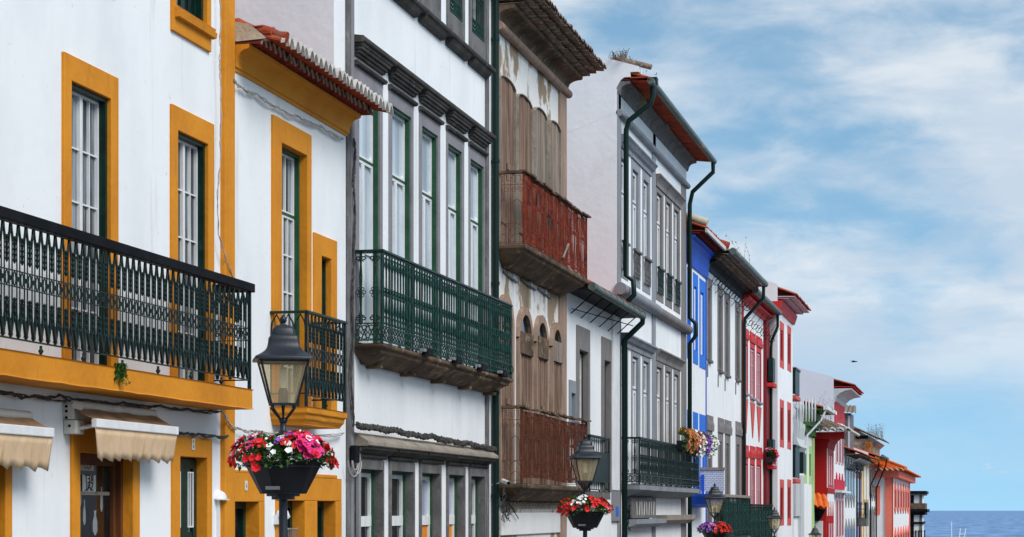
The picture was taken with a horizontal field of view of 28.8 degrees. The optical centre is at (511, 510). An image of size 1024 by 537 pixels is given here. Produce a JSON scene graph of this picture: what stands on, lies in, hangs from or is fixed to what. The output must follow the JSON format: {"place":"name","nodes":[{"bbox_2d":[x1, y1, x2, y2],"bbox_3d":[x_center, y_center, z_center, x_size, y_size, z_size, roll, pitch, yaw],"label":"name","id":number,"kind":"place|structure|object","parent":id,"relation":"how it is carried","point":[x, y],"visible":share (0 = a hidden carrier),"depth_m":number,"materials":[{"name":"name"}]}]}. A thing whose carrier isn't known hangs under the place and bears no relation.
{"place":"outdoors","nodes":[
{"label":"outdoors","id":0,"kind":"place"},
{"bbox_2d":[252,314,314,536],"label":"street lamp","id":1,"kind":"object","parent":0,"point":[283,347],"visible":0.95,"depth_m":13.92,"materials":[{"name":"black metal"}]},
{"bbox_2d":[227,429,338,499],"bbox_3d":[-1.612,-0.322,13.992,0.786,0.496,0.762,0,0,13],"label":"flower basket","id":2,"kind":"object","parent":1,"relation":"attached to","point":[274,477],"visible":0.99,"depth_m":13.81,"materials":[{"name":"multicoloured plastic"}]},
{"bbox_2d":[567,434,602,536],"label":"street lamp","id":3,"kind":"object","parent":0,"point":[585,449],"visible":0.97,"depth_m":26.72,"materials":[{"name":"black metal"}]},
{"bbox_2d":[556,494,613,530],"bbox_3d":[0.979,0.031,26.799,0.803,0.497,0.775,0,0,13],"label":"flower basket","id":4,"kind":"object","parent":3,"relation":"attached to","point":[589,517],"visible":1,"depth_m":26.61,"materials":[{"name":"red plastic"}]},
{"bbox_2d":[686,212,725,536],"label":"house","id":5,"kind":"structure","parent":0,"point":[707,242],"depth_m":53.20,"materials":[{"name":"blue paint"}]},
{"bbox_2d":[687,267,690,357],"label":"window","id":6,"kind":"structure","parent":5,"relation":"in","point":[688,321],"depth_m":51.23,"materials":[{"name":"blue paint"}]},
{"bbox_2d":[693,272,697,364],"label":"window","id":7,"kind":"structure","parent":5,"relation":"in","point":[695,277],"depth_m":52.83,"materials":[{"name":"white paint"}]},
{"bbox_2d":[699,278,704,369],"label":"window","id":8,"kind":"structure","parent":5,"relation":"in","point":[701,283],"depth_m":54.07,"materials":[{"name":"blue paint"}]},
{"bbox_2d":[699,414,704,475],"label":"window","id":9,"kind":"structure","parent":5,"relation":"in","point":[701,417],"depth_m":53.95,"materials":[{"name":"white paint"}]},
{"bbox_2d":[703,483,725,531],"bbox_3d":[4.316,1.044,42.400,0.412,3.246,0.412,0,0,-11],"label":"street lamp","id":10,"kind":"object","parent":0,"point":[714,492],"visible":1,"depth_m":42.32,"materials":[{"name":"black metal"}]},
{"bbox_2d":[697,521,732,536],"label":"flower basket","id":11,"kind":"object","parent":10,"relation":"attached to","point":[720,529],"visible":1,"depth_m":42.20,"materials":[{"name":"multicoloured plant"}]},
{"bbox_2d":[766,507,782,536],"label":"street lamp","id":12,"kind":"object","parent":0,"point":[774,513],"visible":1,"depth_m":56.94,"materials":[{"name":"black metal"}]},
{"bbox_2d":[551,0,1023,510],"label":"sky","id":13,"kind":"structure","parent":0,"point":[869,154],"materials":[{"name":"blue"}]},
{"bbox_2d":[924,511,1023,536],"bbox_3d":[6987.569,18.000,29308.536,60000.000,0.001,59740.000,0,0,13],"label":"sea","id":14,"kind":"structure","parent":0,"point":[989,523],"depth_m":2674.51,"materials":[{"name":"liquid"}]},
{"bbox_3d":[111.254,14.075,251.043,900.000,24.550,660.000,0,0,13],"label":"terrain","id":15,"kind":"structure","parent":0,"visible":0},
{"bbox_2d":[0,0,254,536],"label":"house","id":16,"kind":"structure","parent":15,"relation":"on","point":[111,252],"depth_m":17.52,"materials":[{"name":"white paint"}]},
{"bbox_2d":[0,465,11,536],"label":"window","id":17,"kind":"structure","parent":16,"relation":"in","point":[5,475],"depth_m":15.60,"materials":[{"name":"yellow paint"}]},
{"bbox_2d":[0,408,53,471],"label":"awning","id":18,"kind":"object","parent":16,"relation":"attached to","point":[26,438],"visible":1,"depth_m":15.48,"materials":[{"name":"brown fabric"}]},
{"bbox_2d":[63,403,83,433],"bbox_3d":[-3.672,-0.764,16.680,0.120,0.256,0.182,0,0,13],"label":"awning bracket","id":19,"kind":"object","parent":16,"relation":"attached to","point":[73,422],"visible":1,"depth_m":16.61,"materials":[{"name":"white plastic"}]},
{"bbox_2d":[61,51,118,365],"bbox_3d":[-3.688,-2.518,17.121,0.175,2.608,1.065,0,0,13],"label":"window","id":20,"kind":"structure","parent":16,"relation":"in","point":[89,94],"depth_m":17.29,"materials":[{"name":"orange paint"}]},
{"bbox_2d":[70,422,139,536],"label":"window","id":21,"kind":"structure","parent":16,"relation":"in","point":[105,495],"depth_m":17.65,"materials":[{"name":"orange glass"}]},
{"bbox_2d":[0,390,220,413],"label":"cable bundle","id":22,"kind":"object","parent":16,"relation":"attached to","point":[12,393],"visible":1,"depth_m":17.17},
{"bbox_2d":[66,400,178,463],"bbox_3d":[-3.390,-0.664,17.419,0.294,0.514,1.724,0,0,13],"label":"awning","id":23,"kind":"object","parent":16,"relation":"attached to","point":[130,433],"visible":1,"depth_m":17.35,"materials":[{"name":"brown fabric"}]},
{"bbox_2d":[114,362,130,385],"bbox_3d":[-3.277,-1.139,16.645,0.152,0.198,0.188,0,0,13],"label":"wall fern","id":24,"kind":"object","parent":16,"relation":"attached to","point":[120,373],"depth_m":16.63,"materials":[{"name":"green plant"}]},
{"bbox_2d":[170,0,210,51],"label":"window","id":25,"kind":"structure","parent":16,"relation":"in","point":[201,9],"depth_m":19.43,"materials":[{"name":"orange paint"}]},
{"bbox_2d":[171,436,211,536],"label":"window","id":26,"kind":"structure","parent":16,"relation":"in","point":[191,479],"depth_m":19.47,"materials":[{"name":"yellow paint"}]},
{"bbox_2d":[170,104,213,382],"bbox_3d":[-3.165,-2.524,19.311,0.175,2.622,1.050,0,0,13],"label":"window","id":27,"kind":"structure","parent":16,"relation":"in","point":[191,136],"depth_m":19.48,"materials":[{"name":"orange paint"}]},
{"bbox_2d":[179,431,228,438],"bbox_3d":[-3.011,-0.732,19.455,0.037,0.061,1.338,0,0,13],"label":"cable","id":28,"kind":"object","parent":16,"relation":"attached to","point":[201,434],"visible":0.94,"depth_m":19.42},
{"bbox_2d":[217,0,232,276],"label":"cable","id":29,"kind":"object","parent":16,"relation":"attached to","point":[221,134],"visible":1,"depth_m":19.84,"materials":[{"name":"plastic"}]},
{"bbox_2d":[235,18,392,536],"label":"house","id":30,"kind":"structure","parent":15,"relation":"on","point":[290,217],"depth_m":21.92,"materials":[{"name":"white paint"}]},
{"bbox_2d":[221,410,344,436],"bbox_3d":[-2.440,-0.904,21.763,0.035,0.224,3.906,0,0,13],"label":"cable","id":31,"kind":"object","parent":30,"relation":"attached to","point":[271,433],"visible":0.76,"depth_m":20.83,"materials":[{"name":"plastic"}]},
{"bbox_2d":[233,78,343,139],"bbox_3d":[-2.411,-4.366,21.970,0.032,0.116,3.609,0,0,13],"label":"cable garland","id":32,"kind":"object","parent":30,"relation":"attached to","point":[238,85],"visible":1,"depth_m":21.67},
{"bbox_2d":[271,114,311,406],"bbox_3d":[-2.525,-2.691,22.030,0.220,3.127,1.247,0,0,13],"label":"window","id":33,"kind":"structure","parent":30,"relation":"in","point":[291,147],"depth_m":22.38,"materials":[{"name":"orange paint"}]},
{"bbox_2d":[313,232,336,410],"bbox_3d":[-2.247,-2.149,23.131,0.190,2.045,0.803,0,0,13],"label":"window","id":34,"kind":"structure","parent":30,"relation":"in","point":[324,248],"depth_m":23.28,"materials":[{"name":"yellow paint"}]},
{"bbox_2d":[235,0,513,536],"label":"house","id":35,"kind":"structure","parent":15,"relation":"on","point":[426,184],"depth_m":26.88,"materials":[{"name":"white paint"}]},
{"bbox_2d":[350,138,356,426],"bbox_3d":[-1.918,-2.750,23.992,0.044,3.490,0.189,0,0,13],"label":"cable","id":36,"kind":"object","parent":35,"relation":"attached to","point":[353,278],"visible":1,"depth_m":24.00,"materials":[{"name":"plastic"}]},
{"bbox_2d":[348,445,361,476],"bbox_3d":[-1.907,-0.586,23.981,0.073,0.386,0.523,0,0,13],"label":"junction box","id":37,"kind":"object","parent":35,"relation":"attached to","point":[354,453],"visible":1,"depth_m":23.95,"materials":[{"name":"black paint"}]},
{"bbox_2d":[354,65,382,342],"bbox_3d":[-1.858,-3.740,24.830,0.159,3.386,1.165,0,0,13],"label":"window","id":38,"kind":"structure","parent":35,"relation":"in","point":[368,129],"depth_m":25.14,"materials":[{"name":"white paint"}]},
{"bbox_2d":[354,459,383,536],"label":"window","id":39,"kind":"structure","parent":35,"relation":"in","point":[372,471],"depth_m":25.28,"materials":[{"name":"white paint"}]},
{"bbox_2d":[388,89,413,350],"bbox_3d":[-1.527,-3.740,26.216,0.159,3.386,1.127,0,0,13],"label":"window","id":40,"kind":"structure","parent":35,"relation":"in","point":[400,124],"depth_m":26.51,"materials":[{"name":"glass"}]},
{"bbox_2d":[388,461,414,536],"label":"window","id":41,"kind":"structure","parent":35,"relation":"in","point":[401,476],"depth_m":26.63,"materials":[{"name":"white paint"}]},
{"bbox_2d":[355,421,496,451],"bbox_3d":[-1.052,-0.980,27.368,0.056,0.186,7.036,0,0,13],"label":"cable bundle","id":42,"kind":"object","parent":35,"relation":"on","point":[407,434],"visible":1,"depth_m":26.71,"materials":[{"name":"plastic"}]},
{"bbox_2d":[419,111,439,357],"bbox_3d":[-1.208,-3.740,27.554,0.159,3.386,1.056,0,0,13],"label":"window","id":43,"kind":"structure","parent":35,"relation":"in","point":[429,130],"depth_m":27.88,"materials":[{"name":"white paint"}]},
{"bbox_2d":[419,0,440,19],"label":"window","id":44,"kind":"structure","parent":35,"relation":"in","point":[434,6],"depth_m":27.69,"materials":[{"name":"white paint"}]},
{"bbox_2d":[419,464,441,536],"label":"window","id":45,"kind":"structure","parent":35,"relation":"in","point":[430,476],"depth_m":27.95,"materials":[{"name":"white paint"}]},
{"bbox_2d":[446,130,463,364],"bbox_3d":[-0.893,-3.740,28.877,0.159,3.386,0.982,0,0,13],"label":"window","id":46,"kind":"structure","parent":35,"relation":"in","point":[454,145],"depth_m":29.17,"materials":[{"name":"glass"}]},
{"bbox_2d":[446,0,464,40],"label":"window","id":47,"kind":"structure","parent":35,"relation":"in","point":[452,21],"depth_m":28.84,"materials":[{"name":"white paint"}]},
{"bbox_2d":[446,466,465,536],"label":"window","id":48,"kind":"structure","parent":35,"relation":"in","point":[455,476],"depth_m":29.28,"materials":[{"name":"white paint"}]},
{"bbox_2d":[468,145,484,368],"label":"window","id":49,"kind":"structure","parent":35,"relation":"in","point":[476,161],"depth_m":30.43,"materials":[{"name":"glass"}]},
{"bbox_2d":[468,0,485,59],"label":"window","id":50,"kind":"structure","parent":35,"relation":"in","point":[474,42],"depth_m":30.09,"materials":[{"name":"white paint"}]},
{"bbox_2d":[468,468,485,536],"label":"window","id":51,"kind":"structure","parent":35,"relation":"in","point":[476,477],"depth_m":30.48,"materials":[{"name":"white paint"}]},
{"bbox_2d":[499,0,606,536],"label":"house","id":52,"kind":"structure","parent":15,"relation":"on","point":[547,56],"depth_m":33.32,"materials":[{"name":"brown wood"}]},
{"bbox_2d":[500,486,510,522],"bbox_3d":[-0.098,-0.119,31.453,0.070,0.640,0.556,0,0,13],"label":"cable tangle","id":53,"kind":"object","parent":52,"relation":"attached to","point":[503,508],"visible":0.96,"depth_m":31.36,"materials":[{"name":"plastic"}]},
{"bbox_2d":[567,280,645,536],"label":"house","id":54,"kind":"structure","parent":15,"relation":"on","point":[596,313],"depth_m":39.55,"materials":[{"name":"white paint"}]},
{"bbox_2d":[569,379,575,428],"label":"window","id":55,"kind":"structure","parent":54,"relation":"in","point":[572,384],"depth_m":37.01,"materials":[{"name":"white paint"}]},
{"bbox_2d":[576,325,589,490],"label":"window","id":56,"kind":"structure","parent":54,"relation":"in","point":[582,334],"depth_m":38.41,"materials":[{"name":"white paint"}]},
{"bbox_2d":[601,336,611,491],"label":"window","id":57,"kind":"structure","parent":54,"relation":"in","point":[606,344],"depth_m":40.70,"materials":[{"name":"white paint"}]},
{"bbox_2d":[567,57,716,536],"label":"house","id":58,"kind":"structure","parent":15,"relation":"on","point":[630,161],"depth_m":44.31,"materials":[{"name":"white paint"}]},
{"bbox_2d":[621,148,627,280],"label":"window","id":59,"kind":"structure","parent":58,"relation":"in","point":[622,151],"depth_m":42.39,"materials":[{"name":"white paint"}]},
{"bbox_2d":[621,347,627,483],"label":"window","id":60,"kind":"structure","parent":58,"relation":"in","point":[621,347],"depth_m":41.97,"materials":[{"name":"white paint"}]},
{"bbox_2d":[631,158,639,288],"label":"window","id":61,"kind":"structure","parent":58,"relation":"in","point":[635,168],"depth_m":43.95,"materials":[{"name":"white paint"}]},
{"bbox_2d":[631,352,639,483],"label":"window","id":62,"kind":"structure","parent":58,"relation":"in","point":[635,358],"depth_m":43.97,"materials":[{"name":"white paint"}]},
{"bbox_2d":[642,169,649,294],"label":"window","id":63,"kind":"structure","parent":58,"relation":"in","point":[645,177],"depth_m":45.31,"materials":[{"name":"white paint"}]},
{"bbox_2d":[642,357,649,484],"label":"window","id":64,"kind":"structure","parent":58,"relation":"in","point":[645,362],"depth_m":45.33,"materials":[{"name":"white paint"}]},
{"bbox_2d":[656,187,663,303],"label":"window","id":65,"kind":"structure","parent":58,"relation":"in","point":[659,195],"depth_m":47.19,"materials":[{"name":"white paint"}]},
{"bbox_2d":[656,362,663,485],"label":"window","id":66,"kind":"structure","parent":58,"relation":"in","point":[659,367],"depth_m":47.19,"materials":[{"name":"white paint"}]},
{"bbox_2d":[665,196,671,308],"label":"window","id":67,"kind":"structure","parent":58,"relation":"in","point":[668,204],"depth_m":48.46,"materials":[{"name":"white paint"}]},
{"bbox_2d":[665,366,671,485],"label":"window","id":68,"kind":"structure","parent":58,"relation":"in","point":[668,371],"depth_m":48.53,"materials":[{"name":"white paint"}]},
{"bbox_2d":[673,204,679,313],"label":"window","id":69,"kind":"structure","parent":58,"relation":"in","point":[676,211],"depth_m":49.72,"materials":[{"name":"white paint"}]},
{"bbox_2d":[673,370,679,486],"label":"window","id":70,"kind":"structure","parent":58,"relation":"in","point":[676,375],"depth_m":49.75,"materials":[{"name":"white paint"}]},
{"bbox_2d":[676,426,719,457],"bbox_3d":[4.604,-1.656,49.184,0.500,0.715,4.859,0,0,13],"label":"flower box","id":71,"kind":"object","parent":58,"relation":"attached to","point":[701,443],"visible":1,"depth_m":48.56,"materials":[{"name":"multicoloured plant"}]},
{"bbox_2d":[707,239,767,536],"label":"house","id":72,"kind":"structure","parent":15,"relation":"on","point":[731,281],"depth_m":58.68,"materials":[{"name":"white paint"}]},
{"bbox_2d":[707,430,711,522],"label":"window","id":73,"kind":"structure","parent":72,"relation":"in","point":[709,460],"depth_m":55.56,"materials":[{"name":"black glass"}]},
{"bbox_2d":[707,277,713,363],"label":"window","id":74,"kind":"structure","parent":72,"relation":"in","point":[709,282],"depth_m":55.52,"materials":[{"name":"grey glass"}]},
{"bbox_2d":[717,283,723,373],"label":"window","id":75,"kind":"structure","parent":72,"relation":"in","point":[720,292],"depth_m":57.74,"materials":[{"name":"grey glass"}]},
{"bbox_2d":[718,432,722,522],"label":"window","id":76,"kind":"structure","parent":72,"relation":"in","point":[720,435],"depth_m":57.81,"materials":[{"name":"black glass"}]},
{"bbox_2d":[724,290,730,378],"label":"window","id":77,"kind":"structure","parent":72,"relation":"in","point":[726,297],"depth_m":59.28,"materials":[{"name":"grey glass"}]},
{"bbox_2d":[725,434,730,536],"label":"window","id":78,"kind":"structure","parent":72,"relation":"in","point":[727,437],"depth_m":59.38,"materials":[{"name":"black glass"}]},
{"bbox_2d":[735,435,740,501],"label":"window","id":79,"kind":"structure","parent":72,"relation":"in","point":[737,438],"depth_m":61.88,"materials":[{"name":"black glass"}]},
{"bbox_2d":[735,300,741,382],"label":"window","id":80,"kind":"structure","parent":72,"relation":"in","point":[737,305],"depth_m":61.79,"materials":[{"name":"grey glass"}]},
{"bbox_2d":[741,288,781,536],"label":"house","id":81,"kind":"structure","parent":15,"relation":"on","point":[759,418],"depth_m":66.69,"materials":[{"name":"red paint"}]},
{"bbox_2d":[746,339,749,396],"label":"window","id":82,"kind":"structure","parent":81,"relation":"in","point":[747,394],"depth_m":64.06,"materials":[{"name":"pink paint"}]},
{"bbox_2d":[750,458,754,503],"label":"window","id":83,"kind":"structure","parent":81,"relation":"in","point":[752,461],"depth_m":65.92,"materials":[{"name":"pink paint"}]},
{"bbox_2d":[750,342,756,400],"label":"window","id":84,"kind":"structure","parent":81,"relation":"in","point":[752,346],"depth_m":65.77,"materials":[{"name":"pink paint"}]},
{"bbox_2d":[756,459,760,503],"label":"window","id":85,"kind":"structure","parent":81,"relation":"in","point":[758,462],"depth_m":67.73,"materials":[{"name":"pink paint"}]},
{"bbox_2d":[756,345,762,404],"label":"window","id":86,"kind":"structure","parent":81,"relation":"in","point":[758,350],"depth_m":67.61,"materials":[{"name":"pink paint"}]},
{"bbox_2d":[766,447,779,465],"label":"flower box","id":87,"kind":"object","parent":81,"relation":"attached to","point":[775,455],"visible":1,"depth_m":68.38,"materials":[{"name":"pink plastic"}]},
{"bbox_2d":[758,280,810,536],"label":"house","id":88,"kind":"structure","parent":15,"relation":"on","point":[784,377],"depth_m":71.51,"materials":[{"name":"white paint"}]},
{"bbox_2d":[780,321,783,368],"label":"window","id":89,"kind":"structure","parent":88,"relation":"in","point":[781,324],"depth_m":71.33,"materials":[{"name":"red paint"}]},
{"bbox_2d":[780,399,783,447],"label":"window","id":90,"kind":"structure","parent":88,"relation":"in","point":[781,401],"depth_m":71.33,"materials":[{"name":"red paint"}]},
{"bbox_2d":[780,479,783,525],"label":"window","id":91,"kind":"structure","parent":88,"relation":"in","point":[781,481],"depth_m":71.33,"materials":[{"name":"red paint"}]},
{"bbox_2d":[787,325,790,371],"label":"window","id":92,"kind":"structure","parent":88,"relation":"in","point":[788,327],"depth_m":73.70,"materials":[{"name":"red paint"}]},
{"bbox_2d":[787,401,790,449],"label":"window","id":93,"kind":"structure","parent":88,"relation":"in","point":[788,403],"depth_m":73.70,"materials":[{"name":"red paint"}]},
{"bbox_2d":[787,479,790,525],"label":"window","id":94,"kind":"structure","parent":88,"relation":"in","point":[788,481],"depth_m":73.63,"materials":[{"name":"red paint"}]},
{"bbox_2d":[793,396,815,536],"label":"house","id":95,"kind":"structure","parent":15,"relation":"on","point":[798,488],"depth_m":79.90,"materials":[{"name":"white paint"}]},
{"bbox_2d":[793,401,836,536],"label":"house","id":96,"kind":"structure","parent":15,"relation":"on","point":[811,427],"depth_m":85.41,"materials":[{"name":"green paint"}]},
{"bbox_2d":[809,446,811,483],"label":"window","id":97,"kind":"structure","parent":96,"relation":"in","point":[810,447],"depth_m":86.61,"materials":[{"name":"green paint"}]},
{"bbox_2d":[793,366,863,536],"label":"house","id":98,"kind":"structure","parent":15,"relation":"on","point":[814,384],"depth_m":100.88,"materials":[{"name":"paint"}]},
{"bbox_2d":[835,495,837,536],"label":"window","id":99,"kind":"structure","parent":98,"relation":"in","point":[836,499],"depth_m":101.55,"materials":[{"name":"pink paint"}]},
{"bbox_2d":[838,495,840,536],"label":"window","id":100,"kind":"structure","parent":98,"relation":"in","point":[839,499],"depth_m":103.60,"materials":[{"name":"pink paint"}]},
{"bbox_2d":[841,495,843,536],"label":"window","id":101,"kind":"structure","parent":98,"relation":"in","point":[842,502],"depth_m":105.67,"materials":[{"name":"pink paint"}]},
{"bbox_2d":[813,418,859,536],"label":"house","id":102,"kind":"structure","parent":15,"relation":"on","point":[825,443],"depth_m":88.22,"materials":[{"name":"red paint"}]},
{"bbox_2d":[844,405,871,536],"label":"house","id":103,"kind":"structure","parent":15,"relation":"on","point":[850,461],"depth_m":112.73,"materials":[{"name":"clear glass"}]},
{"bbox_2d":[845,457,847,506],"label":"window","id":104,"kind":"structure","parent":103,"relation":"in","point":[846,472],"depth_m":108.63,"materials":[{"name":"grey glass"}]},
{"bbox_2d":[850,458,852,507],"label":"window","id":105,"kind":"structure","parent":103,"relation":"in","point":[851,472],"depth_m":112.71,"materials":[{"name":"grey glass"}]},
{"bbox_2d":[855,459,874,536],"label":"house","id":106,"kind":"structure","parent":15,"relation":"on","point":[860,521],"depth_m":118.84,"materials":[{"name":"black paint"}]},
{"bbox_2d":[856,469,858,536],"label":"window","id":107,"kind":"structure","parent":106,"relation":"in","point":[857,474],"depth_m":117.92,"materials":[{"name":"black paint"}]},
{"bbox_2d":[859,470,861,536],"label":"window","id":108,"kind":"structure","parent":106,"relation":"in","point":[860,473],"depth_m":120.54,"materials":[{"name":"black paint"}]},
{"bbox_2d":[855,452,880,536],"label":"house","id":109,"kind":"structure","parent":15,"relation":"on","point":[865,492],"depth_m":126.72,"materials":[{"name":"yellow paint"}]},
{"bbox_2d":[866,465,868,500],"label":"window","id":110,"kind":"structure","parent":109,"relation":"in","point":[867,466],"depth_m":127.44,"materials":[{"name":"yellow paint"}]},
{"bbox_2d":[854,447,888,536],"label":"house","id":111,"kind":"structure","parent":15,"relation":"on","point":[882,457],"depth_m":133.26,"materials":[{"name":"white paint"}]},
{"bbox_2d":[875,459,920,536],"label":"house","id":112,"kind":"structure","parent":15,"relation":"on","point":[893,502],"depth_m":137.97,"materials":[{"name":"pink paint"}]},
{"bbox_2d":[854,426,888,464],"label":"ruined attic","id":113,"kind":"object","parent":112,"relation":"on","point":[861,440],"visible":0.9,"depth_m":135.97,"materials":[{"name":"beige concrete"}]},
{"bbox_2d":[875,486,879,513],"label":"side window","id":114,"kind":"structure","parent":112,"relation":"in","point":[878,488],"depth_m":137.89,"materials":[{"name":"orange paint"}]},
{"bbox_2d":[910,491,929,536],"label":"house","id":115,"kind":"structure","parent":15,"relation":"on","point":[919,510],"depth_m":173.77,"materials":[{"name":"white paint"}]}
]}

